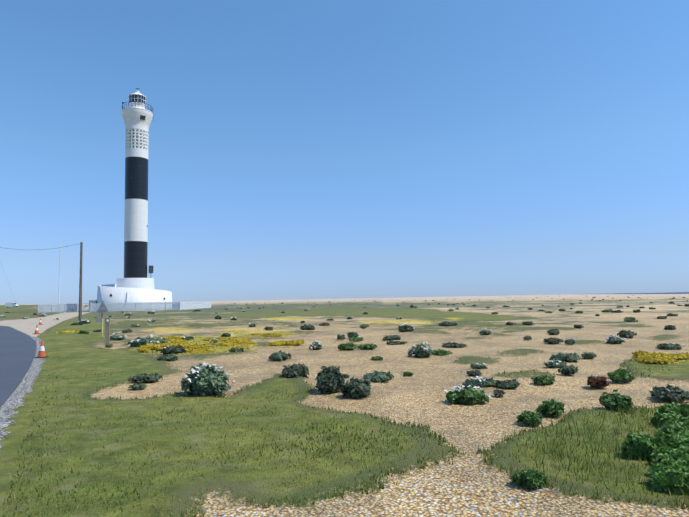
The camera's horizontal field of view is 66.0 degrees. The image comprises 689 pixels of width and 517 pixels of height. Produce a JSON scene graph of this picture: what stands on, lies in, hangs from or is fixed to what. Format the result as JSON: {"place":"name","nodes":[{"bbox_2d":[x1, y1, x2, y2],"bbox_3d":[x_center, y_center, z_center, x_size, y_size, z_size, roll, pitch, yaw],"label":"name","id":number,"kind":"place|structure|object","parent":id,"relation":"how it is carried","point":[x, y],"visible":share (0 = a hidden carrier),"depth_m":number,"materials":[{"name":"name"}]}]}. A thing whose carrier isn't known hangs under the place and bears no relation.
{"place":"outdoors","nodes":[
{"label":"outdoors","id":0,"kind":"place"},
{"bbox_2d":[0,326,36,407],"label":"road","id":1,"kind":"structure","parent":0,"point":[17,351],"depth_m":15.33,"materials":[{"name":"grey asphalt"}]},
{"bbox_2d":[0,292,688,516],"bbox_3d":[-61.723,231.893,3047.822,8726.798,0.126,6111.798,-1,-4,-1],"label":"ground","id":2,"kind":"structure","parent":0,"point":[469,483],"depth_m":7.27,"materials":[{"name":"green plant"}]},
{"bbox_2d":[5,303,18,307],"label":"van","id":3,"kind":"object","parent":2,"relation":"on","point":[7,305],"visible":1,"depth_m":284.87,"materials":[{"name":"white metal"}]},
{"bbox_2d":[0,335,46,450],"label":"verge","id":4,"kind":"structure","parent":2,"relation":"on","point":[10,405],"depth_m":9.19,"materials":[{"name":"grey gravel"}]},
{"bbox_2d":[0,312,88,336],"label":"concrete drive","id":5,"kind":"structure","parent":2,"relation":"on","point":[27,326],"depth_m":44.48,"materials":[{"name":"beige concrete"}]},
{"bbox_2d":[34,318,48,357],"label":"traffic cones","id":6,"kind":"object","parent":5,"relation":"on","point":[41,354],"visible":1,"depth_m":15.32,"materials":[{"name":"orange plastic"}]},
{"bbox_2d":[1,242,149,324],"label":"utility poles","id":7,"kind":"object","parent":2,"relation":"on","point":[80,287],"visible":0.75,"depth_m":45.37,"materials":[{"name":"brown wood"}]},
{"bbox_2d":[96,301,109,344],"bbox_3d":[-9.822,2.525,21.483,0.577,1.640,5.244,1,-5,-24],"label":"signpost","id":8,"kind":"object","parent":2,"relation":"on","point":[102,309],"visible":0.94,"depth_m":23.70,"materials":[{"name":"white"}]},
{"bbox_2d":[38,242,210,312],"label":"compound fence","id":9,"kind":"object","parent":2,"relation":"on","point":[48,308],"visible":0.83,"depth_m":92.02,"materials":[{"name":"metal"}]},
{"bbox_2d":[88,88,172,310],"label":"lighthouse","id":10,"kind":"object","parent":2,"relation":"on","point":[135,284],"visible":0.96,"depth_m":100.56,"materials":[{"name":"white paint"}]},
{"bbox_2d":[3,339,688,516],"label":"grass","id":11,"kind":"structure","parent":2,"relation":"on","point":[509,438],"depth_m":5.19,"materials":[{"name":"green plant"}]},
{"bbox_2d":[0,294,688,494],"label":"plant","id":12,"kind":"object","parent":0,"point":[668,471],"depth_m":8.81,"materials":[{"name":"green plant"}]},
{"bbox_2d":[0,0,688,304],"label":"sky","id":13,"kind":"structure","parent":0,"point":[298,149],"materials":[{"name":"blue"}]}
]}

